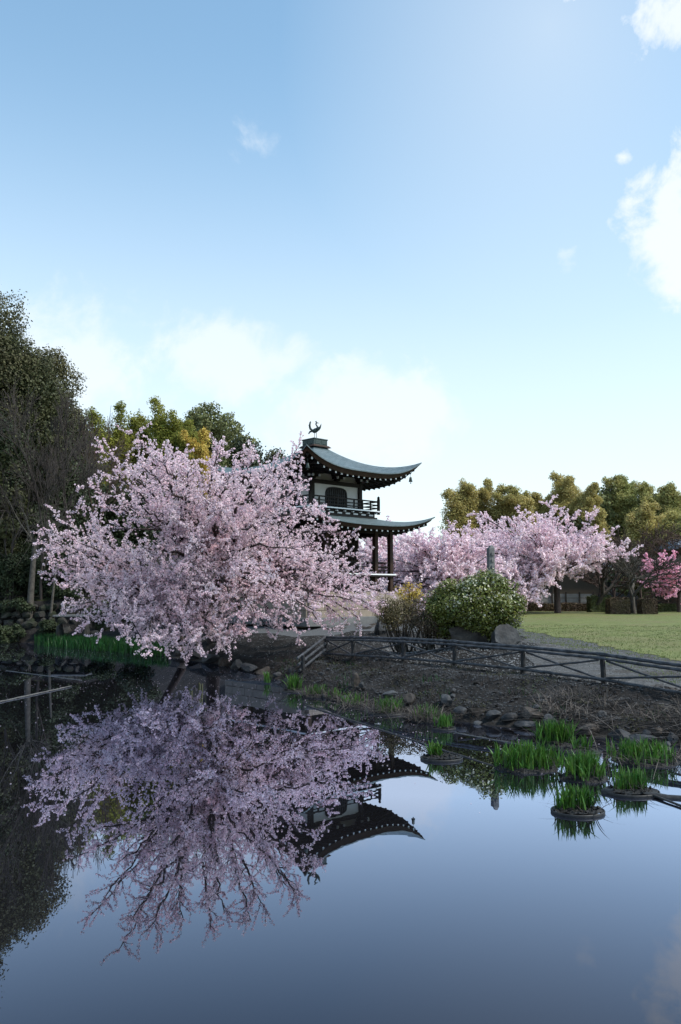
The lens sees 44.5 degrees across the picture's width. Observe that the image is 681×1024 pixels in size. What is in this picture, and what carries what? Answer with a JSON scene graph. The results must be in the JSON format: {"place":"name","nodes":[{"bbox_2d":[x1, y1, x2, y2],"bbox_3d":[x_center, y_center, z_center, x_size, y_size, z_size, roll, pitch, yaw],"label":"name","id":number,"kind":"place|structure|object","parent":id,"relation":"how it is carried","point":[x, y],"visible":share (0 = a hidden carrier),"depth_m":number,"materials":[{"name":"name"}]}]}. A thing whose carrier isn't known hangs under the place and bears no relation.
{"place":"outdoors","nodes":[
{"label":"outdoors","id":0,"kind":"place"},
{"bbox_2d":[0,642,680,1023],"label":"pond water","id":1,"kind":"structure","parent":0,"point":[254,854],"depth_m":7.92,"materials":[{"name":"liquid"}]},
{"bbox_2d":[34,631,170,657],"bbox_3d":[-11.944,6.184,40.110,4.604,0.623,17.262,4,-7,-39],"label":"iris bed","id":2,"kind":"object","parent":1,"relation":"on","point":[110,644],"visible":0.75,"depth_m":37.94,"materials":[{"name":"plant"}]},
{"bbox_2d":[264,673,307,692],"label":"iris clump","id":3,"kind":"object","parent":1,"relation":"in","point":[293,684],"visible":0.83,"depth_m":21.83,"materials":[{"name":"plant"}]},
{"bbox_2d":[285,682,339,697],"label":"iris clump","id":4,"kind":"object","parent":1,"relation":"in","point":[314,692],"visible":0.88,"depth_m":20.72,"materials":[{"name":"plant"}]},
{"bbox_2d":[324,690,375,713],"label":"iris clump","id":5,"kind":"object","parent":1,"relation":"in","point":[344,703],"visible":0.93,"depth_m":18.88,"materials":[{"name":"plant"}]},
{"bbox_2d":[335,695,454,722],"bbox_3d":[1.333,4.263,18.058,3.526,0.668,4.192,-3,-6,27],"label":"iris clump","id":6,"kind":"object","parent":1,"relation":"in","point":[389,707],"visible":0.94,"depth_m":17.79,"materials":[{"name":"plant"}]},
{"bbox_2d":[353,702,461,729],"bbox_3d":[1.840,4.170,17.272,3.306,0.606,2.861,2,-6,-16],"label":"iris clump","id":7,"kind":"object","parent":1,"relation":"in","point":[422,716],"visible":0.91,"depth_m":16.73,"materials":[{"name":"plant"}]},
{"bbox_2d":[409,712,455,730],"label":"iris clump","id":8,"kind":"object","parent":1,"relation":"in","point":[444,722],"visible":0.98,"depth_m":15.79,"materials":[{"name":"plant"}]},
{"bbox_2d":[420,740,462,762],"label":"iris clump","id":9,"kind":"object","parent":1,"relation":"in","point":[436,753],"visible":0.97,"depth_m":13.02,"materials":[{"name":"plant"}]},
{"bbox_2d":[464,737,565,773],"bbox_3d":[2.636,3.660,12.265,1.791,0.599,1.258,4,-7,-34],"label":"iris clump","id":10,"kind":"object","parent":1,"relation":"in","point":[523,759],"visible":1,"depth_m":12.16,"materials":[{"name":"plant"}]},
{"bbox_2d":[448,719,605,746],"bbox_3d":[3.598,3.838,14.304,3.238,0.635,2.397,-2,-6,19],"label":"iris clump","id":11,"kind":"object","parent":1,"relation":"in","point":[558,735],"visible":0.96,"depth_m":14.16,"materials":[{"name":"plant"}]},
{"bbox_2d":[560,735,601,754],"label":"iris clump","id":12,"kind":"object","parent":1,"relation":"in","point":[574,747],"visible":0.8,"depth_m":13.59,"materials":[{"name":"plant"}]},
{"bbox_2d":[539,782,629,817],"bbox_3d":[2.826,3.520,9.940,1.148,0.594,1.101,-4,-7,36],"label":"iris clump","id":13,"kind":"object","parent":1,"relation":"in","point":[568,803],"visible":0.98,"depth_m":9.87,"materials":[{"name":"plant"}]},
{"bbox_2d":[529,747,676,807],"bbox_3d":[3.379,3.599,11.505,2.617,0.577,3.916,0,-5,0],"label":"iris clump","id":14,"kind":"object","parent":1,"relation":"in","point":[586,768],"visible":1,"depth_m":11.53,"materials":[{"name":"plant"}]},
{"bbox_2d":[571,736,680,778],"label":"iris clump","id":15,"kind":"object","parent":1,"relation":"in","point":[644,754],"visible":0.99,"depth_m":12.61,"materials":[{"name":"plant"}]},
{"bbox_2d":[604,764,659,797],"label":"iris clump","id":16,"kind":"object","parent":1,"relation":"in","point":[628,781],"visible":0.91,"depth_m":10.85,"materials":[{"name":"plant"}]},
{"bbox_2d":[601,789,680,799],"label":"floating pole","id":17,"kind":"object","parent":1,"relation":"on","point":[665,796],"visible":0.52,"depth_m":10.60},
{"bbox_2d":[0,483,680,745],"bbox_3d":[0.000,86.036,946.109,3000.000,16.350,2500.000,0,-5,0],"label":"ground","id":18,"kind":"structure","parent":0,"point":[248,647],"depth_m":20.66,"materials":[{"name":"brown soil"}]},
{"bbox_2d":[0,625,11,643],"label":"shrub","id":19,"kind":"object","parent":18,"relation":"on","point":[5,632],"visible":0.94,"depth_m":42.31,"materials":[{"name":"green plant"}]},
{"bbox_2d":[0,552,30,599],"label":"shrub","id":20,"kind":"object","parent":18,"relation":"on","point":[17,574],"visible":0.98,"depth_m":45.63,"materials":[{"name":"green plant"}]},
{"bbox_2d":[0,596,34,617],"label":"shrub","id":21,"kind":"object","parent":18,"relation":"on","point":[15,602],"visible":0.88,"depth_m":43.97,"materials":[{"name":"green plant"}]},
{"bbox_2d":[8,623,26,642],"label":"shrub","id":22,"kind":"object","parent":18,"relation":"on","point":[18,631],"visible":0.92,"depth_m":42.77,"materials":[{"name":"green plant"}]},
{"bbox_2d":[0,464,37,554],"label":"evergreen tree","id":23,"kind":"object","parent":18,"relation":"on","point":[8,536],"visible":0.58,"depth_m":46.91,"materials":[{"name":"green plant"}]},
{"bbox_2d":[0,407,42,498],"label":"evergreen tree","id":24,"kind":"object","parent":18,"relation":"on","point":[3,446],"visible":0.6,"depth_m":47.78,"materials":[{"name":"green plant"}]},
{"bbox_2d":[13,538,47,596],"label":"shrub","id":25,"kind":"object","parent":18,"relation":"on","point":[25,569],"visible":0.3,"depth_m":46.71,"materials":[{"name":"green plant"}]},
{"bbox_2d":[0,451,65,600],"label":"bare tree","id":26,"kind":"object","parent":18,"relation":"on","point":[20,530],"visible":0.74,"depth_m":45.80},
{"bbox_2d":[0,488,76,620],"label":"waterside tree","id":27,"kind":"object","parent":18,"relation":"on","point":[31,585],"visible":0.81,"depth_m":44.45,"materials":[{"name":"grey plant"}]},
{"bbox_2d":[0,289,80,505],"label":"evergreen tree","id":28,"kind":"object","parent":18,"relation":"on","point":[30,369],"visible":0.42,"depth_m":51.68,"materials":[{"name":"green plant"}]},
{"bbox_2d":[4,501,84,594],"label":"evergreen tree","id":29,"kind":"object","parent":18,"relation":"on","point":[59,529],"visible":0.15,"depth_m":49.29,"materials":[{"name":"green plant"}]},
{"bbox_2d":[27,553,67,597],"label":"shrub","id":30,"kind":"object","parent":18,"relation":"on","point":[45,586],"visible":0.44,"depth_m":45.66,"materials":[{"name":"green plant"}]},
{"bbox_2d":[38,619,58,634],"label":"shrub","id":31,"kind":"object","parent":18,"relation":"on","point":[47,626],"visible":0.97,"depth_m":42.73,"materials":[{"name":"green plant"}]},
{"bbox_2d":[0,602,97,628],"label":"stone wall","id":32,"kind":"structure","parent":18,"relation":"on","point":[42,610],"depth_m":44.01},
{"bbox_2d":[32,346,94,488],"bbox_3d":[-20.753,-3.486,58.736,7.100,16.423,6.220,0,-5,0],"label":"evergreen tree","id":33,"kind":"object","parent":18,"relation":"on","point":[60,361],"visible":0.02,"depth_m":58.60,"materials":[{"name":"green plant"}]},
{"bbox_2d":[45,551,81,587],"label":"shrub","id":34,"kind":"object","parent":18,"relation":"on","point":[63,554],"visible":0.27,"depth_m":45.62,"materials":[{"name":"green plant"}]},
{"bbox_2d":[46,584,84,598],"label":"shrub","id":35,"kind":"object","parent":18,"relation":"on","point":[61,593],"visible":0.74,"depth_m":44.86,"materials":[{"name":"green plant"}]},
{"bbox_2d":[0,379,133,599],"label":"bare tree","id":36,"kind":"object","parent":18,"relation":"on","point":[50,466],"visible":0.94,"depth_m":45.34,"materials":[{"name":"plant"}]},
{"bbox_2d":[26,420,107,535],"bbox_3d":[-20.552,-0.796,56.569,8.761,11.478,8.164,0,-5,0],"label":"evergreen tree","id":37,"kind":"object","parent":18,"relation":"on","point":[71,486],"visible":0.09,"depth_m":55.68,"materials":[{"name":"green plant"}]},
{"bbox_2d":[20,383,117,543],"bbox_3d":[-16.602,-1.105,50.207,5.051,13.066,4.116,-3,-6,28],"label":"bare tree","id":38,"kind":"object","parent":18,"relation":"on","point":[65,425],"visible":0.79,"depth_m":49.73,"materials":[{"name":"plant"}]},
{"bbox_2d":[53,615,89,638],"bbox_3d":[-13.231,5.868,41.127,1.711,1.566,1.000,0,-5,0],"label":"stone footbridge","id":39,"kind":"object","parent":18,"relation":"on","point":[60,630],"visible":0.62,"depth_m":40.89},
{"bbox_2d":[80,406,108,483],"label":"bamboo","id":40,"kind":"object","parent":18,"relation":"on","point":[93,412],"visible":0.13,"depth_m":68.98,"materials":[{"name":"green plant"}]},
{"bbox_2d":[79,606,115,631],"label":"shrub","id":41,"kind":"object","parent":18,"relation":"on","point":[99,626],"visible":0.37,"depth_m":42.35,"materials":[{"name":"green plant"}]},
{"bbox_2d":[73,409,141,539],"bbox_3d":[-14.448,-0.542,51.877,3.398,11.248,4.078,-4,-7,38],"label":"bare tree","id":42,"kind":"object","parent":18,"relation":"on","point":[112,464],"visible":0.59,"depth_m":52.03,"materials":[{"name":"plant"}]},
{"bbox_2d":[87,400,143,486],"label":"bamboo","id":43,"kind":"object","parent":18,"relation":"on","point":[117,434],"visible":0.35,"depth_m":70.70,"materials":[{"name":"green plant"}]},
{"bbox_2d":[76,480,166,552],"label":"evergreen tree","id":44,"kind":"object","parent":18,"relation":"on","point":[113,516],"visible":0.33,"depth_m":60.72,"materials":[{"name":"green plant"}]},
{"bbox_2d":[114,411,157,506],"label":"bamboo","id":45,"kind":"object","parent":18,"relation":"on","point":[139,421],"visible":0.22,"depth_m":72.75,"materials":[{"name":"green plant"}]},
{"bbox_2d":[30,496,261,665],"bbox_3d":[-6.959,2.329,29.008,6.737,5.741,10.469,3,-6,-30],"label":"cherry tree","id":46,"kind":"object","parent":18,"relation":"on","point":[149,597],"visible":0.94,"depth_m":27.77,"materials":[{"name":"pink plant"}]},
{"bbox_2d":[143,395,186,526],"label":"bamboo","id":47,"kind":"object","parent":18,"relation":"on","point":[162,427],"visible":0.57,"depth_m":70.75,"materials":[{"name":"green plant"}]},
{"bbox_2d":[169,418,200,494],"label":"bamboo","id":48,"kind":"object","parent":18,"relation":"on","point":[188,427],"visible":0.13,"depth_m":69.60,"materials":[{"name":"green plant"}]},
{"bbox_2d":[177,426,218,567],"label":"bamboo","id":49,"kind":"object","parent":18,"relation":"on","point":[201,450],"visible":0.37,"depth_m":66.16,"materials":[{"name":"yellow plant"}]},
{"bbox_2d":[171,401,245,484],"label":"evergreen tree","id":50,"kind":"object","parent":18,"relation":"on","point":[200,417],"visible":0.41,"depth_m":74.80,"materials":[{"name":"green plant"}]},
{"bbox_2d":[74,421,397,654],"bbox_3d":[-3.861,1.051,28.710,10.748,8.079,12.368,5,-7,-39],"label":"cherry tree","id":51,"kind":"object","parent":18,"relation":"on","point":[217,540],"visible":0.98,"depth_m":27.06,"materials":[{"name":"pink plant"}]},
{"bbox_2d":[227,435,266,546],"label":"conifer tree","id":52,"kind":"object","parent":18,"relation":"on","point":[237,445],"visible":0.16,"depth_m":72.24,"materials":[{"name":"green plant"}]},
{"bbox_2d":[258,446,287,502],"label":"conifer tree","id":53,"kind":"object","parent":18,"relation":"on","point":[271,455],"visible":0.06,"depth_m":74.27,"materials":[{"name":"green plant"}]},
{"bbox_2d":[296,636,325,672],"bbox_3d":[-0.798,4.404,25.410,0.220,1.084,3.218,-1,-6,13],"label":"handrail","id":54,"kind":"object","parent":18,"relation":"on","point":[303,660],"visible":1,"depth_m":24.98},
{"bbox_2d":[212,421,434,627],"bbox_3d":[-1.250,0.479,40.138,8.197,9.928,8.197,5,-7,-43],"label":"pagoda","id":55,"kind":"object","parent":18,"relation":"on","point":[338,483],"visible":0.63,"depth_m":38.69,"materials":[{"name":"white paint"}]},
{"bbox_2d":[228,622,422,636],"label":"gravel forecourt","id":56,"kind":"structure","parent":18,"relation":"on","point":[312,632],"depth_m":34.70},
{"bbox_2d":[216,631,451,665],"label":"forecourt litter","id":57,"kind":"object","parent":18,"relation":"on","point":[320,644],"visible":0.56,"depth_m":30.17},
{"bbox_2d":[359,516,429,599],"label":"cherry tree","id":58,"kind":"object","parent":18,"relation":"on","point":[382,541],"visible":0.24,"depth_m":59.18,"materials":[{"name":"pink plant"}]},
{"bbox_2d":[371,597,427,652],"bbox_3d":[1.981,3.521,25.865,1.897,1.853,1.577,2,-6,-16],"label":"shrub","id":59,"kind":"object","parent":18,"relation":"on","point":[394,613],"visible":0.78,"depth_m":25.85,"materials":[{"name":"green plant"}]},
{"bbox_2d":[393,582,424,622],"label":"shrub","id":60,"kind":"object","parent":18,"relation":"on","point":[414,593],"visible":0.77,"depth_m":37.72,"materials":[{"name":"yellow plant"}]},
{"bbox_2d":[403,603,448,651],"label":"shrub","id":61,"kind":"object","parent":18,"relation":"on","point":[426,632],"visible":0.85,"depth_m":24.84,"materials":[{"name":"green plant"}]},
{"bbox_2d":[421,578,462,648],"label":"shrub","id":62,"kind":"object","parent":18,"relation":"on","point":[434,602],"visible":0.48,"depth_m":24.82,"materials":[{"name":"green plant"}]},
{"bbox_2d":[378,520,519,613],"bbox_3d":[6.520,3.609,51.713,9.850,6.544,8.465,0,-5,0],"label":"cherry tree","id":63,"kind":"object","parent":18,"relation":"on","point":[446,556],"visible":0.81,"depth_m":50.88,"materials":[{"name":"pink plant"}]},
{"bbox_2d":[268,661,651,734],"bbox_3d":[2.728,4.100,18.218,2.931,0.616,19.342,4,-7,-36],"label":"shore rubble","id":64,"kind":"object","parent":18,"relation":"on","point":[645,731],"visible":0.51,"depth_m":16.81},
{"bbox_2d":[438,477,482,546],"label":"bamboo","id":65,"kind":"object","parent":18,"relation":"on","point":[460,504],"visible":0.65,"depth_m":94.49,"materials":[{"name":"green plant"}]},
{"bbox_2d":[449,626,487,648],"bbox_3d":[3.686,3.812,24.267,1.036,0.940,0.681,2,-6,-21],"label":"rock","id":66,"kind":"object","parent":18,"relation":"on","point":[459,633],"visible":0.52,"depth_m":24.08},
{"bbox_2d":[275,657,665,722],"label":"green sprouts","id":67,"kind":"object","parent":18,"relation":"on","point":[425,690],"visible":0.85,"depth_m":19.63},
{"bbox_2d":[262,656,680,737],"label":"bank pebbles","id":68,"kind":"object","parent":18,"relation":"on","point":[440,672],"visible":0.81,"depth_m":19.04,"materials":[{"name":"stone"}]},
{"bbox_2d":[272,650,680,740],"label":"brown grass","id":69,"kind":"structure","parent":18,"relation":"on","point":[338,678],"depth_m":18.81,"materials":[{"name":"plant"}]},
{"bbox_2d":[276,656,679,736],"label":"soil clods","id":70,"kind":"object","parent":18,"relation":"on","point":[475,682],"visible":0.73,"depth_m":19.35,"materials":[{"name":"brown soil"}]},
{"bbox_2d":[290,655,668,731],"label":"bank weeds","id":71,"kind":"object","parent":18,"relation":"on","point":[513,672],"visible":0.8,"depth_m":18.46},
{"bbox_2d":[439,567,527,642],"bbox_3d":[4.208,2.820,24.696,2.670,2.339,2.340,0,-5,0],"label":"flowering shrub","id":72,"kind":"object","parent":18,"relation":"on","point":[488,604],"visible":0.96,"depth_m":24.09,"materials":[{"name":"green plant"}]},
{"bbox_2d":[487,545,494,641],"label":"stone pillar","id":73,"kind":"structure","parent":18,"relation":"on","point":[491,556],"depth_m":26.29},
{"bbox_2d":[475,477,508,537],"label":"bamboo","id":74,"kind":"object","parent":18,"relation":"on","point":[487,498],"visible":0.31,"depth_m":96.13,"materials":[{"name":"green plant"}]},
{"bbox_2d":[322,636,680,694],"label":"rustic fence","id":75,"kind":"object","parent":18,"relation":"on","point":[522,650],"visible":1,"depth_m":20.00,"materials":[{"name":"wood"}]},
{"bbox_2d":[491,624,520,647],"bbox_3d":[4.760,3.607,23.796,0.869,0.805,0.609,0,-5,0],"label":"rock","id":76,"kind":"object","parent":18,"relation":"on","point":[505,634],"visible":0.7,"depth_m":23.66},
{"bbox_2d":[492,484,536,538],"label":"bamboo","id":77,"kind":"object","parent":18,"relation":"on","point":[511,500],"visible":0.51,"depth_m":93.81,"materials":[{"name":"green plant"}]},
{"bbox_2d":[383,638,680,694],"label":"path gravel","id":78,"kind":"structure","parent":18,"relation":"on","point":[500,657],"depth_m":22.82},
{"bbox_2d":[520,707,544,720],"bbox_3d":[3.715,3.958,16.181,0.370,0.318,0.507,1,-6,-12],"label":"rock","id":79,"kind":"object","parent":18,"relation":"on","point":[533,714],"visible":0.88,"depth_m":16.05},
{"bbox_2d":[529,491,549,517],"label":"bamboo","id":80,"kind":"object","parent":18,"relation":"on","point":[536,496],"visible":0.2,"depth_m":99.14,"materials":[{"name":"green plant"}]},
{"bbox_2d":[466,494,643,612],"bbox_3d":[13.779,3.088,58.106,13.364,9.251,10.042,3,-6,-26],"label":"cherry tree","id":81,"kind":"object","parent":18,"relation":"on","point":[547,555],"visible":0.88,"depth_m":56.41,"materials":[{"name":"pink plant"}]},
{"bbox_2d":[541,470,580,532],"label":"bamboo","id":82,"kind":"object","parent":18,"relation":"on","point":[566,490],"visible":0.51,"depth_m":95.19,"materials":[{"name":"green plant"}]},
{"bbox_2d":[538,592,593,604],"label":"board fence","id":83,"kind":"object","parent":18,"relation":"on","point":[579,597],"visible":0.38,"depth_m":65.63,"materials":[{"name":"wood"}]},
{"bbox_2d":[452,681,680,749],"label":"dead grass","id":84,"kind":"structure","parent":18,"relation":"on","point":[561,693],"depth_m":15.76,"materials":[{"name":"plant"}]},
{"bbox_2d":[540,563,610,595],"bbox_3d":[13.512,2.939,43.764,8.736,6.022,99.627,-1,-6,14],"label":"house","id":85,"kind":"structure","parent":18,"relation":"on","point":[568,585],"depth_m":83.68,"materials":[{"name":"brown tile"}]},
{"bbox_2d":[575,723,599,736],"bbox_3d":[4.503,4.006,15.236,0.465,0.258,0.530,-2,-6,19],"label":"rock","id":86,"kind":"object","parent":18,"relation":"on","point":[583,731],"visible":0.82,"depth_m":15.05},
{"bbox_2d":[572,482,613,549],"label":"tree","id":87,"kind":"object","parent":18,"relation":"on","point":[589,499],"visible":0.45,"depth_m":92.38,"materials":[{"name":"green plant"}]},
{"bbox_2d":[577,527,635,594],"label":"bare tree","id":88,"kind":"object","parent":18,"relation":"on","point":[614,537],"visible":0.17,"depth_m":73.48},
{"bbox_2d":[595,482,623,585],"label":"broadleaf tree","id":89,"kind":"object","parent":18,"relation":"on","point":[606,505],"visible":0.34,"depth_m":96.15,"materials":[{"name":"green plant"}]},
{"bbox_2d":[579,545,654,597],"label":"bare tree","id":90,"kind":"object","parent":18,"relation":"on","point":[589,581],"visible":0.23,"depth_m":64.95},
{"bbox_2d":[601,474,637,537],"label":"bamboo","id":91,"kind":"object","parent":18,"relation":"on","point":[621,481],"visible":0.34,"depth_m":97.33,"materials":[{"name":"green plant"}]},
{"bbox_2d":[607,543,652,597],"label":"broadleaf tree","id":92,"kind":"object","parent":18,"relation":"on","point":[627,590],"visible":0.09,"depth_m":77.18,"materials":[{"name":"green plant"}]},
{"bbox_2d":[605,520,678,597],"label":"bare tree","id":93,"kind":"object","parent":18,"relation":"on","point":[643,541],"visible":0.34,"depth_m":68.33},
{"bbox_2d":[619,500,665,599],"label":"tree","id":94,"kind":"object","parent":18,"relation":"on","point":[641,517],"visible":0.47,"depth_m":83.45,"materials":[{"name":"green plant"}]},
{"bbox_2d":[614,481,674,545],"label":"bamboo","id":95,"kind":"object","parent":18,"relation":"on","point":[644,489],"visible":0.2,"depth_m":95.34,"materials":[{"name":"green plant"}]},
{"bbox_2d":[646,484,680,518],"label":"bamboo","id":96,"kind":"object","parent":18,"relation":"on","point":[668,499],"visible":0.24,"depth_m":92.31,"materials":[{"name":"green plant"}]},
{"bbox_2d":[654,510,680,597],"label":"bamboo","id":97,"kind":"object","parent":18,"relation":"on","point":[671,518],"visible":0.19,"depth_m":81.79,"materials":[{"name":"green plant"}]},
{"bbox_2d":[0,0,680,553],"label":"sky","id":98,"kind":"structure","parent":0,"point":[442,235],"materials":[{"name":"blue"}]},
{"bbox_2d":[512,617,680,689],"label":"gravel path","id":99,"kind":"structure","parent":0,"point":[594,667],"depth_m":20.84,"materials":[{"name":"gravel"}]},
{"bbox_2d":[517,610,680,683],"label":"lawn","id":100,"kind":"structure","parent":0,"point":[583,619],"depth_m":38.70,"materials":[{"name":"plant"}]},
{"bbox_2d":[426,514,540,602],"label":"cherry tree","id":101,"kind":"object","parent":100,"relation":"on","point":[478,518],"visible":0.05,"depth_m":65.43,"materials":[{"name":"pink plant"}]},
{"bbox_2d":[521,602,586,610],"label":"hedge","id":102,"kind":"object","parent":100,"relation":"on","point":[565,606],"visible":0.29,"depth_m":61.99,"materials":[{"name":"brown plant"}]},
{"bbox_2d":[586,594,611,611],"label":"hedge","id":103,"kind":"object","parent":100,"relation":"on","point":[590,603],"visible":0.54,"depth_m":59.25,"materials":[{"name":"green plant"}]},
{"bbox_2d":[592,560,635,608],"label":"bare tree","id":104,"kind":"object","parent":100,"relation":"on","point":[603,592],"visible":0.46,"depth_m":59.19,"materials":[{"name":"brown plant"}]},
{"bbox_2d":[605,597,630,613],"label":"hedge","id":105,"kind":"object","parent":100,"relation":"on","point":[617,605],"visible":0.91,"depth_m":55.20,"materials":[{"name":"green plant"}]},
{"bbox_2d":[603,554,680,613],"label":"bare tree","id":106,"kind":"object","parent":100,"relation":"on","point":[636,565],"visible":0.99,"depth_m":55.82,"materials":[{"name":"plant"}]},
{"bbox_2d":[636,598,657,613],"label":"hedge","id":107,"kind":"object","parent":100,"relation":"on","point":[646,606],"visible":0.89,"depth_m":55.20,"materials":[{"name":"green plant"}]},
{"bbox_2d":[632,522,680,603],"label":"bare tree","id":108,"kind":"object","parent":100,"relation":"on","point":[670,535],"visible":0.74,"depth_m":64.25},
{"bbox_2d":[637,549,680,611],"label":"plum tree","id":109,"kind":"object","parent":100,"relation":"on","point":[676,590],"visible":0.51,"depth_m":59.33,"materials":[{"name":"plant"}]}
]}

